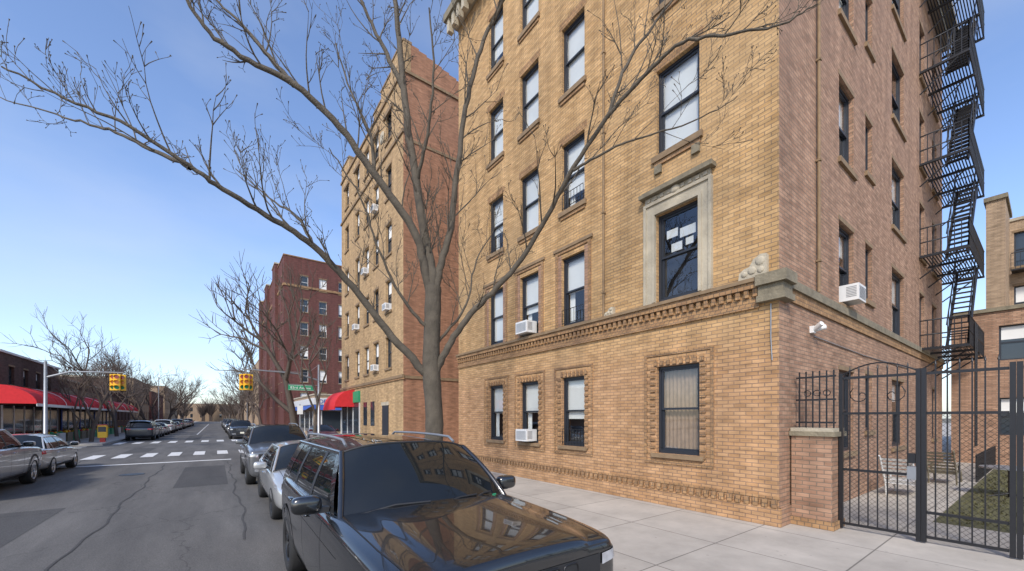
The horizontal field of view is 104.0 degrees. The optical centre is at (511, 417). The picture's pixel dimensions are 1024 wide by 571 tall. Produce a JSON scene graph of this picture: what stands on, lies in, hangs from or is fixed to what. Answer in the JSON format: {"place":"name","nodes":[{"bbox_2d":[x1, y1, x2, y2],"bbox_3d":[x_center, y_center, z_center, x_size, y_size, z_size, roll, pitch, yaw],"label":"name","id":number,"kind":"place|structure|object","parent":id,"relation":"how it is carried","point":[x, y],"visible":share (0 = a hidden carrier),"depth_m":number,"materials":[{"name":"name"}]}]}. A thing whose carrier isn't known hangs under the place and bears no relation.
{"place":"outdoors","nodes":[
{"label":"outdoors","id":0,"kind":"place"},
{"bbox_2d":[0,435,227,547],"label":"road patch","id":1,"kind":"object","parent":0,"point":[14,525],"visible":1,"depth_m":8.83,"materials":[{"name":"grey asphalt"}]},
{"bbox_2d":[66,421,199,445],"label":"sidewalk","id":2,"kind":"structure","parent":0,"point":[111,438],"depth_m":33.20,"materials":[{"name":"concrete"}]},
{"bbox_2d":[0,352,58,430],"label":"walls","id":3,"kind":"structure","parent":2,"relation":"on","point":[18,363],"depth_m":28.32,"materials":[{"name":"brick"}]},
{"bbox_2d":[9,367,48,390],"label":"windows","id":4,"kind":"structure","parent":3,"relation":"attached to","point":[24,379],"depth_m":29.05,"materials":[{"name":"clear glass"}]},
{"bbox_2d":[0,349,59,433],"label":"trim","id":5,"kind":"structure","parent":3,"relation":"attached to","point":[19,419],"depth_m":28.66,"materials":[{"name":"stone"}]},
{"bbox_2d":[0,303,130,441],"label":"street tree","id":6,"kind":"object","parent":2,"relation":"on","point":[93,420],"visible":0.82,"depth_m":31.37,"materials":[{"name":"brown plant"}]},
{"bbox_2d":[23,426,125,441],"bbox_3d":[-42.316,1.480,40.218,1.013,0.840,33.000,0,0,-36],"label":"produce stand","id":7,"kind":"object","parent":2,"relation":"on","point":[68,435],"visible":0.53,"depth_m":35.64,"materials":[{"name":"wood"}]},
{"bbox_2d":[32,343,127,442],"bbox_3d":[-32.724,-1.886,30.156,5.471,7.773,3.635,0,0,-12],"label":"street tree","id":8,"kind":"object","parent":2,"relation":"on","point":[75,429],"visible":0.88,"depth_m":30.24,"materials":[{"name":"brown plant"}]},
{"bbox_2d":[43,361,125,433],"bbox_3d":[-25.801,-0.704,24.150,3.570,5.207,0.800,0,0,-36],"label":"traffic signal mast","id":9,"kind":"object","parent":2,"relation":"on","point":[117,381],"visible":0.89,"depth_m":23.77,"materials":[{"name":"metal"}]},
{"bbox_2d":[59,377,116,430],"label":"row of shops","id":10,"kind":"object","parent":2,"relation":"on","point":[66,421],"visible":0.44,"depth_m":40.99,"materials":[{"name":"brick"}]},
{"bbox_2d":[0,384,137,412],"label":"red awning","id":11,"kind":"object","parent":10,"relation":"attached to","point":[13,394],"visible":0.66,"depth_m":26.66,"materials":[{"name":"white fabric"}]},
{"bbox_2d":[60,376,130,425],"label":"walls","id":12,"kind":"structure","parent":2,"relation":"on","point":[123,416],"depth_m":63.91,"materials":[{"name":"brick"}]},
{"bbox_2d":[97,424,107,441],"bbox_3d":[-31.750,1.220,31.056,0.540,1.360,0.540,0,0,-36],"label":"newspaper box","id":13,"kind":"object","parent":2,"relation":"on","point":[102,432],"visible":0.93,"depth_m":30.89,"materials":[{"name":"yellow metal"}]},
{"bbox_2d":[59,339,153,436],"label":"street tree","id":14,"kind":"object","parent":2,"relation":"on","point":[113,416],"visible":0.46,"depth_m":40.88,"materials":[{"name":"brown plant"}]},
{"bbox_2d":[85,353,148,419],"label":"street tree","id":15,"kind":"object","parent":2,"relation":"on","point":[142,415],"visible":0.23,"depth_m":56.51,"materials":[{"name":"brown plant"}]},
{"bbox_2d":[82,345,156,420],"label":"street tree","id":16,"kind":"object","parent":2,"relation":"on","point":[144,398],"visible":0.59,"depth_m":48.78,"materials":[{"name":"brown plant"}]},
{"bbox_2d":[127,378,148,420],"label":"walls","id":17,"kind":"structure","parent":2,"relation":"on","point":[145,408],"depth_m":80.35,"materials":[{"name":"beige brick"}]},
{"bbox_2d":[149,391,162,420],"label":"walls","id":18,"kind":"structure","parent":2,"relation":"on","point":[152,400],"depth_m":97.37,"materials":[{"name":"red brick"}]},
{"bbox_2d":[131,365,187,421],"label":"street tree","id":19,"kind":"object","parent":2,"relation":"on","point":[163,394],"visible":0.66,"depth_m":68.92,"materials":[{"name":"brown plant"}]},
{"bbox_2d":[149,386,176,419],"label":"walls","id":20,"kind":"structure","parent":2,"relation":"on","point":[166,411],"depth_m":121.04,"materials":[{"name":"beige brick"}]},
{"bbox_2d":[158,375,167,419],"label":"street lamp","id":21,"kind":"object","parent":2,"relation":"on","point":[158,395],"visible":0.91,"depth_m":66.15,"materials":[{"name":"metal"}]},
{"bbox_2d":[159,382,190,418],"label":"street tree","id":22,"kind":"object","parent":2,"relation":"on","point":[182,416],"visible":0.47,"depth_m":116.05,"materials":[{"name":"brown plant"}]},
{"bbox_2d":[155,375,195,418],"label":"street tree","id":23,"kind":"object","parent":2,"relation":"on","point":[177,411],"visible":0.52,"depth_m":98.22,"materials":[{"name":"brown plant"}]},
{"bbox_2d":[159,369,211,419],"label":"street tree","id":24,"kind":"object","parent":2,"relation":"on","point":[175,407],"visible":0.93,"depth_m":82.55,"materials":[{"name":"brown plant"}]},
{"bbox_2d":[177,391,243,420],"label":"distant trees","id":25,"kind":"object","parent":2,"relation":"on","point":[208,408],"visible":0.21,"depth_m":200.88,"materials":[{"name":"brown plant"}]},
{"bbox_2d":[0,421,305,570],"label":"road","id":26,"kind":"structure","parent":0,"point":[158,522],"depth_m":8.30,"materials":[{"name":"grey asphalt"}]},
{"bbox_2d":[0,429,41,483],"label":"sedan","id":27,"kind":"object","parent":26,"relation":"on","point":[20,461],"visible":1,"depth_m":11.51,"materials":[{"name":"silver metal"}]},
{"bbox_2d":[12,433,78,475],"bbox_3d":[-17.690,1.300,14.661,2.290,1.460,4.695,0,0,-36],"label":"parked sedan","id":28,"kind":"object","parent":26,"relation":"on","point":[56,451],"visible":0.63,"depth_m":14.31,"materials":[{"name":"silver metal"}]},
{"bbox_2d":[0,460,245,570],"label":"tar seam","id":29,"kind":"object","parent":26,"relation":"on","point":[106,523],"visible":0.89,"depth_m":8.10,"materials":[{"name":"asphalt"}]},
{"bbox_2d":[119,473,144,475],"bbox_3d":[-13.528,2.024,14.248,0.680,0.012,0.680,0,0,-36],"label":"manhole cover","id":30,"kind":"object","parent":26,"relation":"on","point":[131,474],"visible":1,"depth_m":14.19,"materials":[{"name":"black metal"}]},
{"bbox_2d":[125,420,160,440],"bbox_3d":[-34.090,1.117,36.991,2.410,1.826,4.914,0,0,-36],"label":"parked suv","id":31,"kind":"object","parent":26,"relation":"on","point":[140,428],"visible":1,"depth_m":35.21,"materials":[{"name":"paint"}]},
{"bbox_2d":[57,424,239,467],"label":"road markings","id":32,"kind":"object","parent":26,"relation":"on","point":[170,454],"visible":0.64,"depth_m":21.33,"materials":[{"name":"paint"}]},
{"bbox_2d":[139,423,166,437],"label":"parked sedan","id":33,"kind":"object","parent":26,"relation":"on","point":[161,432],"visible":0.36,"depth_m":41.59,"materials":[{"name":"grey paint"}]},
{"bbox_2d":[157,422,171,434],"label":"parked sedan","id":34,"kind":"object","parent":26,"relation":"on","point":[167,430],"visible":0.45,"depth_m":46.31,"materials":[{"name":"silver metal"}]},
{"bbox_2d":[155,419,176,432],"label":"parked suv","id":35,"kind":"object","parent":26,"relation":"on","point":[169,422],"visible":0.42,"depth_m":50.88,"materials":[{"name":"white paint"}]},
{"bbox_2d":[173,421,182,429],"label":"parked sedan","id":36,"kind":"object","parent":26,"relation":"on","point":[179,426],"visible":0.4,"depth_m":63.53,"materials":[{"name":"silver metal"}]},
{"bbox_2d":[172,419,186,428],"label":"parked suv","id":37,"kind":"object","parent":26,"relation":"on","point":[181,421],"visible":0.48,"depth_m":69.36,"materials":[{"name":"grey paint"}]},
{"bbox_2d":[223,419,239,432],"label":"parked suv","id":38,"kind":"object","parent":26,"relation":"on","point":[228,421],"visible":0.34,"depth_m":54.04,"materials":[{"name":"grey paint"}]},
{"bbox_2d":[226,420,251,438],"bbox_3d":[-26.936,1.117,39.764,2.410,1.826,4.914,0,0,-36],"label":"parked suv","id":39,"kind":"object","parent":26,"relation":"on","point":[237,427],"visible":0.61,"depth_m":38.01,"materials":[{"name":"paint"}]},
{"bbox_2d":[235,423,306,483],"bbox_3d":[-8.202,1.117,13.943,2.410,1.826,4.914,0,0,-36],"label":"parked suv","id":40,"kind":"object","parent":26,"relation":"on","point":[255,442],"visible":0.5,"depth_m":13.08,"materials":[{"name":"grey paint"}]},
{"bbox_2d":[253,440,299,518],"bbox_3d":[-4.959,1.300,9.694,2.290,1.460,4.695,0,0,-36],"label":"parked sedan","id":41,"kind":"object","parent":26,"relation":"on","point":[271,465],"visible":0.39,"depth_m":8.63,"materials":[{"name":"silver metal"}]},
{"bbox_2d":[307,424,338,437],"bbox_3d":[-15.919,1.300,33.617,2.290,1.460,4.695,0,0,-36],"label":"parked sedan","id":42,"kind":"object","parent":26,"relation":"on","point":[326,429],"visible":0.41,"depth_m":33.00,"materials":[{"name":"red paint"}]},
{"bbox_2d":[281,431,613,570],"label":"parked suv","id":43,"kind":"object","parent":26,"relation":"on","point":[368,502],"visible":1,"depth_m":3.53,"materials":[{"name":"black paint"}]},
{"bbox_2d":[0,0,1023,418],"label":"sky","id":44,"kind":"structure","parent":0,"point":[100,225],"materials":[{"name":"blue"}]},
{"bbox_2d":[490,423,1023,570],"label":"sidewalk","id":45,"kind":"structure","parent":0,"point":[644,536],"depth_m":6.29,"materials":[{"name":"concrete"}]},
{"bbox_2d":[239,365,319,432],"bbox_3d":[-15.185,-0.904,26.532,4.770,5.608,0.800,0,0,-36],"label":"traffic signal mast","id":46,"kind":"object","parent":45,"relation":"on","point":[246,381],"visible":0.94,"depth_m":26.91,"materials":[{"name":"metal"}]},
{"bbox_2d":[297,404,302,426],"bbox_3d":[-12.541,0.550,23.674,0.300,2.700,0.080,0,0,-36],"label":"parking sign","id":47,"kind":"object","parent":45,"relation":"on","point":[299,409],"visible":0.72,"depth_m":23.65,"materials":[{"name":"metal"}]},
{"bbox_2d":[263,306,345,436],"bbox_3d":[-11.019,-2.152,22.272,3.551,8.326,3.609,0,0,21],"label":"street tree","id":48,"kind":"object","parent":45,"relation":"on","point":[317,398],"visible":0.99,"depth_m":21.76,"materials":[{"name":"brown plant"}]},
{"bbox_2d":[342,73,458,443],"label":"walls","id":49,"kind":"structure","parent":45,"relation":"on","point":[405,398],"depth_m":22.34,"materials":[{"name":"yellow brick"}]},
{"bbox_2d":[347,111,391,379],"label":"windows","id":50,"kind":"structure","parent":49,"relation":"attached to","point":[389,283],"depth_m":24.68,"materials":[{"name":"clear glass"}]},
{"bbox_2d":[323,37,458,433],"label":"trim","id":51,"kind":"structure","parent":49,"relation":"attached to","point":[420,68],"depth_m":23.41,"materials":[{"name":"stone"}]},
{"bbox_2d":[459,0,941,507],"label":"walls","id":52,"kind":"structure","parent":45,"relation":"on","point":[765,190],"depth_m":9.59,"materials":[{"name":"brick"}]},
{"bbox_2d":[443,0,958,527],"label":"trim","id":53,"kind":"structure","parent":52,"relation":"attached to","point":[765,284],"depth_m":9.11,"materials":[{"name":"stone"}]},
{"bbox_2d":[491,0,932,455],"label":"windows","id":54,"kind":"structure","parent":52,"relation":"attached to","point":[678,384],"depth_m":10.95,"materials":[{"name":"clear glass"}]},
{"bbox_2d":[919,0,984,445],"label":"fire escape","id":55,"kind":"object","parent":52,"relation":"attached to","point":[963,53],"visible":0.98,"depth_m":14.72,"materials":[{"name":"black metal"}]},
{"bbox_2d":[789,427,846,531],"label":"brick gate pillar","id":56,"kind":"structure","parent":45,"relation":"on","point":[814,477],"depth_m":6.90,"materials":[{"name":"brick"}]},
{"bbox_2d":[796,370,835,427],"bbox_3d":[5.341,-0.320,7.050,0.050,1.000,0.580,0,0,-36],"label":"iron railing","id":57,"kind":"object","parent":56,"relation":"on","point":[813,395],"visible":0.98,"depth_m":7.04,"materials":[{"name":"black metal"}]},
{"bbox_2d":[878,455,915,494],"bbox_3d":[9.533,1.398,9.760,1.664,1.018,0.600,0,0,-36],"label":"bench","id":58,"kind":"object","parent":45,"relation":"on","point":[890,480],"visible":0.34,"depth_m":9.52,"materials":[{"name":"white plastic"}]},
{"bbox_2d":[839,355,1015,557],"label":"iron gate","id":59,"kind":"structure","parent":45,"relation":"on","point":[918,472],"depth_m":6.04,"materials":[{"name":"metal"}]},
{"bbox_2d":[927,450,961,484],"bbox_3d":[12.444,1.398,11.541,1.664,1.018,0.600,0,0,-36],"label":"bench","id":60,"kind":"object","parent":45,"relation":"on","point":[939,470],"visible":0.74,"depth_m":11.26,"materials":[{"name":"wood"}]},
{"bbox_2d":[933,469,1023,534],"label":"lawn","id":61,"kind":"structure","parent":45,"relation":"on","point":[978,505],"depth_m":8.52,"materials":[{"name":"green plant"}]},
{"bbox_2d":[978,465,1023,497],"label":"bench","id":62,"kind":"object","parent":61,"relation":"on","point":[1007,467],"visible":0.34,"depth_m":9.53,"materials":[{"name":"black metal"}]},
{"bbox_2d":[975,446,995,481],"bbox_3d":[16.325,1.500,13.747,6.600,0.800,0.040,0,0,-36],"label":"fence","id":63,"kind":"object","parent":45,"relation":"on","point":[990,460],"visible":0.77,"depth_m":12.84,"materials":[{"name":"black metal"}]},
{"bbox_2d":[951,303,1023,465],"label":"courtyard annex","id":64,"kind":"object","parent":45,"relation":"on","point":[1002,327],"visible":0.69,"depth_m":16.30,"materials":[{"name":"brown brick"}]},
{"bbox_2d":[1010,219,1023,304],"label":"walls","id":65,"kind":"structure","parent":45,"relation":"on","point":[1015,278],"depth_m":20.60,"materials":[{"name":"beige brick"}]},
{"bbox_2d":[983,192,1023,308],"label":"trim","id":66,"kind":"structure","parent":65,"relation":"attached to","point":[998,213],"depth_m":19.21,"materials":[{"name":"stone"}]},
{"bbox_2d":[1014,231,1023,304],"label":"windows","id":67,"kind":"structure","parent":65,"relation":"attached to","point":[1019,246],"depth_m":20.55,"materials":[{"name":"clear glass"}]},
{"bbox_2d":[1017,361,1022,559],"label":"iron fence","id":68,"kind":"object","parent":45,"relation":"on","point":[1019,459],"visible":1,"depth_m":5.32,"materials":[{"name":"black metal"}]},
{"bbox_3d":[-1.840,1.944,9.337,1.250,0.112,1.600,0,0,-37],"label":"tree pit","id":69,"kind":"object","parent":45,"relation":"on","visible":0},
{"bbox_2d":[0,0,822,440],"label":"street tree","id":70,"kind":"object","parent":69,"relation":"in","point":[428,368],"visible":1,"depth_m":8.52,"materials":[{"name":"brown plant"}]},
{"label":"sidewalk","id":71,"kind":"structure","parent":0,"visible":0},
{"bbox_2d":[178,404,240,421],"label":"walls","id":72,"kind":"structure","parent":71,"relation":"on","point":[196,415],"depth_m":208.04,"materials":[{"name":"beige brick"}]},
{"bbox_2d":[207,384,235,418],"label":"street tree","id":73,"kind":"object","parent":71,"relation":"on","point":[226,400],"visible":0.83,"depth_m":128.19,"materials":[{"name":"brown plant"}]},
{"bbox_2d":[230,393,246,419],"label":"street tree","id":74,"kind":"object","parent":71,"relation":"on","point":[239,412],"visible":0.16,"depth_m":111.69,"materials":[{"name":"brown plant"}]},
{"bbox_2d":[226,384,260,419],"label":"street tree","id":75,"kind":"object","parent":71,"relation":"on","point":[229,397],"visible":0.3,"depth_m":78.51,"materials":[{"name":"brown plant"}]},
{"bbox_2d":[231,378,255,419],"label":"street tree","id":76,"kind":"object","parent":71,"relation":"on","point":[242,402],"visible":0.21,"depth_m":94.25,"materials":[{"name":"brown plant"}]},
{"bbox_2d":[213,357,277,423],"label":"street tree","id":77,"kind":"object","parent":71,"relation":"on","point":[256,408],"visible":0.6,"depth_m":56.16,"materials":[{"name":"brown plant"}]},
{"bbox_2d":[244,361,258,424],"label":"walls","id":78,"kind":"structure","parent":71,"relation":"on","point":[256,421],"depth_m":109.51,"materials":[{"name":"beige brick"}]},
{"bbox_2d":[237,375,269,424],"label":"street tree","id":79,"kind":"object","parent":71,"relation":"on","point":[252,411],"visible":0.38,"depth_m":67.18,"materials":[{"name":"brown plant"}]},
{"bbox_2d":[188,249,327,426],"bbox_3d":[-16.620,-4.298,26.587,10.545,12.647,6.620,0,0,39],"label":"street tree","id":80,"kind":"object","parent":71,"relation":"on","point":[289,408],"visible":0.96,"depth_m":26.23,"materials":[{"name":"brown plant"}]},
{"bbox_2d":[263,255,341,424],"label":"walls","id":81,"kind":"structure","parent":71,"relation":"on","point":[333,301],"depth_m":56.65,"materials":[{"name":"red brick"}]},
{"bbox_2d":[258,253,341,423],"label":"trim","id":82,"kind":"structure","parent":81,"relation":"attached to","point":[275,305],"depth_m":60.46,"materials":[{"name":"stone"}]},
{"bbox_2d":[300,276,341,396],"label":"windows","id":83,"kind":"structure","parent":81,"relation":"attached to","point":[304,326],"depth_m":57.13,"materials":[{"name":"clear glass"}]},
{"bbox_2d":[294,394,340,433],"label":"corner shop","id":84,"kind":"structure","parent":71,"relation":"on","point":[332,418],"depth_m":43.70,"materials":[{"name":"white paint"}]}
]}

